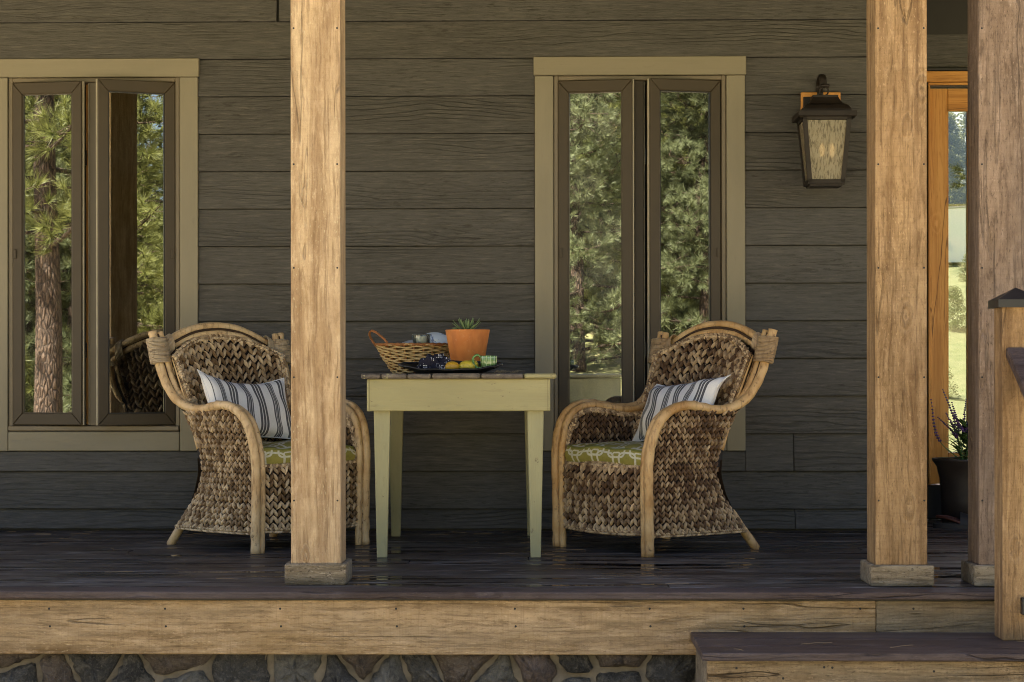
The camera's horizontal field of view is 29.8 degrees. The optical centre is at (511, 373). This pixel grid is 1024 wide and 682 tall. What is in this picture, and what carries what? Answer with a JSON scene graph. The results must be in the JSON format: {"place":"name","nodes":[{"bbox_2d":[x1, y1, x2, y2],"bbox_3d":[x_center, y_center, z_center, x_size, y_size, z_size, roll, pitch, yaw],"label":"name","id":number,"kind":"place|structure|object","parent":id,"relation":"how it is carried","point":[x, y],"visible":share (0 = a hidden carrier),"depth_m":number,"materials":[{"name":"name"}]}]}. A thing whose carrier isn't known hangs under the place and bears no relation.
{"place":"outdoors","nodes":[
{"label":"outdoors","id":0,"kind":"place"},
{"bbox_2d":[948,263,965,451],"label":"ground","id":1,"kind":"structure","parent":0,"point":[957,351],"depth_m":30.07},
{"bbox_2d":[0,654,695,681],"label":"stone foundation","id":2,"kind":"object","parent":1,"relation":"on","point":[293,668],"visible":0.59,"depth_m":6.63,"materials":[{"name":"grey stone"}]},
{"bbox_2d":[0,0,967,530],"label":"house","id":3,"kind":"structure","parent":1,"relation":"on","point":[584,198],"depth_m":9.07,"materials":[{"name":"paint"}]},
{"bbox_2d":[0,58,199,450],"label":"casement window","id":4,"kind":"structure","parent":3,"relation":"in","point":[176,79],"depth_m":9.08,"materials":[{"name":"beige paint"}]},
{"bbox_2d":[0,520,994,654],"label":"porch deck","id":5,"kind":"structure","parent":3,"relation":"in","point":[417,593],"depth_m":6.59,"materials":[{"name":"brown wood"}]},
{"bbox_2d":[146,322,370,553],"bbox_3d":[-1.088,0.261,8.386,0.716,0.987,0.794,0,0,44],"label":"wicker armchair","id":6,"kind":"object","parent":5,"relation":"on","point":[242,487],"visible":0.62,"depth_m":8.26,"materials":[{"name":"wicker"}]},
{"bbox_2d":[262,439,355,463],"bbox_3d":[-1.005,0.335,8.307,0.444,0.100,0.552,0,0,44],"label":"seat cushion","id":7,"kind":"object","parent":6,"relation":"on","point":[276,452],"visible":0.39,"depth_m":8.06,"materials":[{"name":"green fabric"}]},
{"bbox_2d":[197,369,290,438],"bbox_3d":[-1.174,0.155,8.406,0.494,0.304,0.161,5,-29,-46],"label":"striped pillow","id":8,"kind":"object","parent":7,"relation":"on","point":[265,405],"visible":0.59,"depth_m":8.41,"materials":[{"name":"grey fabric"}]},
{"bbox_2d":[285,0,351,584],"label":"porch post","id":9,"kind":"object","parent":5,"relation":"on","point":[318,418],"visible":1,"depth_m":6.77,"materials":[{"name":"brown wood"}]},
{"bbox_2d":[361,373,556,557],"bbox_3d":[-0.216,0.369,8.283,0.784,0.742,1.144,0,0,0],"label":"side table","id":10,"kind":"object","parent":5,"relation":"on","point":[391,398],"visible":1,"depth_m":7.74,"materials":[{"name":"paint"}]},
{"bbox_2d":[368,330,449,373],"bbox_3d":[-0.438,-0.099,8.609,0.410,0.199,0.265,0,0,1],"label":"wicker basket","id":11,"kind":"object","parent":10,"relation":"on","point":[392,355],"visible":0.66,"depth_m":8.52,"materials":[{"name":"brown wicker"}]},
{"bbox_2d":[412,334,430,342],"bbox_3d":[-0.403,-0.137,8.559,0.085,0.079,0.085,0,0,1],"label":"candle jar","id":12,"kind":"object","parent":11,"relation":"in","point":[420,339],"visible":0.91,"depth_m":8.53,"materials":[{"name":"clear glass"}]},
{"bbox_2d":[423,332,449,359],"bbox_3d":[-0.345,-0.105,8.630,0.180,0.180,0.019,0,-28,-7],"label":"china plate","id":13,"kind":"object","parent":11,"relation":"in","point":[436,337],"visible":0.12,"depth_m":8.66,"materials":[{"name":"ceramic"}]},
{"bbox_2d":[398,360,502,372],"bbox_3d":[-0.253,-0.030,7.896,0.433,0.054,0.238,0,0,1],"label":"black tray","id":14,"kind":"object","parent":10,"relation":"on","point":[411,366],"visible":0.7,"depth_m":7.83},
{"bbox_2d":[417,353,449,373],"bbox_3d":[-0.323,-0.044,7.896,0.148,0.084,0.107,0,0,1],"label":"cloth napkin","id":15,"kind":"object","parent":14,"relation":"on","point":[440,360],"visible":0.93,"depth_m":7.87,"materials":[{"name":"blue fabric"}]},
{"bbox_2d":[445,361,458,368],"bbox_3d":[-0.244,-0.028,7.866,0.056,0.047,0.052,0,0,-39],"label":"lemon","id":16,"kind":"object","parent":14,"relation":"in","point":[451,365],"visible":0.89,"depth_m":7.85,"materials":[{"name":"food"}]},
{"bbox_2d":[459,360,474,367],"bbox_3d":[-0.186,-0.030,7.865,0.059,0.051,0.055,0,0,-25],"label":"lemon","id":17,"kind":"object","parent":14,"relation":"in","point":[466,364],"visible":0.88,"depth_m":7.85,"materials":[{"name":"yellow food"}]},
{"bbox_2d":[472,354,496,367],"bbox_3d":[-0.113,-0.051,7.893,0.102,0.063,0.068,0,0,1],"label":"green mug","id":18,"kind":"object","parent":14,"relation":"on","point":[485,361],"visible":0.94,"depth_m":7.87,"materials":[{"name":"ceramic"}]},
{"bbox_2d":[445,329,489,360],"bbox_3d":[-0.194,-0.098,8.425,0.196,0.191,0.196,0,0,1],"label":"terracotta pot","id":19,"kind":"object","parent":10,"relation":"on","point":[466,344],"visible":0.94,"depth_m":8.35,"materials":[{"name":"ceramic"}]},
{"bbox_2d":[453,318,480,328],"bbox_3d":[-0.201,-0.213,8.428,0.127,0.067,0.123,0,0,1],"label":"succulent","id":20,"kind":"object","parent":19,"relation":"on","point":[468,324],"visible":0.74,"depth_m":8.40,"materials":[{"name":"green plant"}]},
{"bbox_2d":[494,370,520,372],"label":"dried twigs","id":21,"kind":"object","parent":10,"relation":"on","point":[498,371],"visible":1,"depth_m":7.84,"materials":[{"name":"plant"}]},
{"bbox_2d":[11,531,908,649],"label":"dropped needles","id":22,"kind":"object","parent":5,"relation":"on","point":[376,548],"visible":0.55,"depth_m":7.93,"materials":[{"name":"brown plant"}]},
{"bbox_2d":[551,320,778,556],"bbox_3d":[0.639,0.259,8.222,0.717,0.987,0.795,0,0,-37],"label":"wicker armchair","id":23,"kind":"object","parent":5,"relation":"on","point":[671,485],"visible":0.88,"depth_m":8.05,"materials":[{"name":"wicker"}]},
{"bbox_2d":[565,441,643,465],"bbox_3d":[0.547,0.333,8.153,0.444,0.100,0.552,0,0,-37],"label":"seat cushion","id":24,"kind":"object","parent":23,"relation":"on","point":[626,452],"visible":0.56,"depth_m":8.03,"materials":[{"name":"green fabric"}]},
{"bbox_2d":[632,374,730,441],"bbox_3d":[0.713,0.148,8.234,0.153,0.304,0.494,30,-21,-31],"label":"striped pillow","id":25,"kind":"object","parent":24,"relation":"on","point":[660,397],"visible":0.61,"depth_m":8.21,"materials":[{"name":"grey fabric"}]},
{"bbox_2d":[860,0,933,585],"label":"porch post","id":26,"kind":"object","parent":5,"relation":"on","point":[896,292],"visible":1,"depth_m":6.70,"materials":[{"name":"brown wood"}]},
{"bbox_2d":[932,457,967,522],"bbox_3d":[2.214,0.574,9.382,0.330,0.326,0.330,0,0,1],"label":"dark planter","id":27,"kind":"object","parent":5,"relation":"on","point":[953,476],"visible":0.52,"depth_m":9.29,"materials":[{"name":"ceramic"}]},
{"bbox_2d":[930,389,967,459],"bbox_3d":[2.213,0.266,9.385,0.277,0.385,0.226,0,0,-37],"label":"salvia plant","id":28,"kind":"object","parent":27,"relation":"on","point":[963,435],"visible":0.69,"depth_m":9.38,"materials":[{"name":"green plant"}]},
{"bbox_2d":[933,512,967,528],"bbox_3d":[2.140,0.697,9.183,0.260,0.078,0.104,0,0,16],"label":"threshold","id":29,"kind":"object","parent":5,"relation":"on","point":[961,522],"visible":0.73,"depth_m":9.15,"materials":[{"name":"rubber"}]},
{"bbox_2d":[961,0,1023,585],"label":"porch post","id":30,"kind":"object","parent":5,"relation":"on","point":[995,148],"visible":0.7,"depth_m":6.69,"materials":[{"name":"brown wood"}]},
{"bbox_2d":[534,56,745,450],"bbox_3d":[0.601,-0.565,9.077,0.997,1.852,0.227,0,0,1],"label":"casement window","id":31,"kind":"structure","parent":3,"relation":"in","point":[721,77],"depth_m":9.03,"materials":[{"name":"beige paint"}]},
{"bbox_2d":[792,74,856,188],"bbox_3d":[1.440,-1.127,8.895,0.266,0.530,0.277,0,0,1],"label":"wall lantern","id":32,"kind":"object","parent":3,"relation":"attached to","point":[821,119],"depth_m":8.80,"materials":[{"name":"brown metal"}]},
{"bbox_2d":[927,68,967,518],"bbox_3d":[2.771,-0.410,9.762,1.370,2.271,0.220,0,0,1],"label":"entry door","id":33,"kind":"structure","parent":3,"relation":"in","point":[940,102],"depth_m":9.76,"materials":[{"name":"brown wood"}]},
{"bbox_2d":[690,632,1023,681],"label":"entry step","id":34,"kind":"object","parent":1,"relation":"on","point":[875,657],"visible":1,"depth_m":6.08,"materials":[{"name":"brown wood"}]},
{"bbox_2d":[988,288,1023,640],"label":"newel post","id":35,"kind":"object","parent":34,"relation":"on","point":[1008,307],"visible":1,"depth_m":6.32,"materials":[{"name":"brown wood"}]},
{"bbox_2d":[1006,348,1023,398],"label":"handrail","id":36,"kind":"object","parent":35,"relation":"attached to","point":[1015,357],"visible":1,"depth_m":6.23,"materials":[{"name":"brown wood"}]},
{"bbox_2d":[949,366,962,396],"bbox_3d":[5.203,-0.083,23.914,0.767,0.836,0.640,0,0,-13],"label":"shrub","id":37,"kind":"object","parent":1,"relation":"on","point":[954,386],"visible":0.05,"depth_m":23.80,"materials":[{"name":"green plant"}]},
{"bbox_2d":[948,206,965,263],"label":"shed","id":38,"kind":"structure","parent":1,"relation":"on","point":[956,234],"depth_m":53.78,"materials":[{"name":"white paint"}]},
{"bbox_2d":[948,112,965,206],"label":"pine tree","id":39,"kind":"object","parent":1,"relation":"on","point":[954,170],"visible":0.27,"depth_m":58.48,"materials":[{"name":"green plant"}]},
{"bbox_2d":[949,285,965,331],"bbox_3d":[7.605,-1.122,33.055,0.767,0.836,0.640,0,0,41],"label":"shrub","id":40,"kind":"object","parent":1,"relation":"on","point":[954,295],"visible":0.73,"depth_m":33.00,"materials":[{"name":"green plant"}]},
{"bbox_2d":[950,112,965,205],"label":"pine tree","id":41,"kind":"object","parent":1,"relation":"on","point":[963,131],"visible":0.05,"depth_m":62.61,"materials":[{"name":"green plant"}]},
{"bbox_2d":[957,254,965,280],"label":"shrub","id":42,"kind":"object","parent":1,"relation":"on","point":[962,268],"visible":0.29,"depth_m":46.78,"materials":[{"name":"green plant"}]},
{"bbox_2d":[952,112,965,192],"label":"sky","id":43,"kind":"structure","parent":0,"point":[952,112],"materials":[{"name":"white"}]}
]}

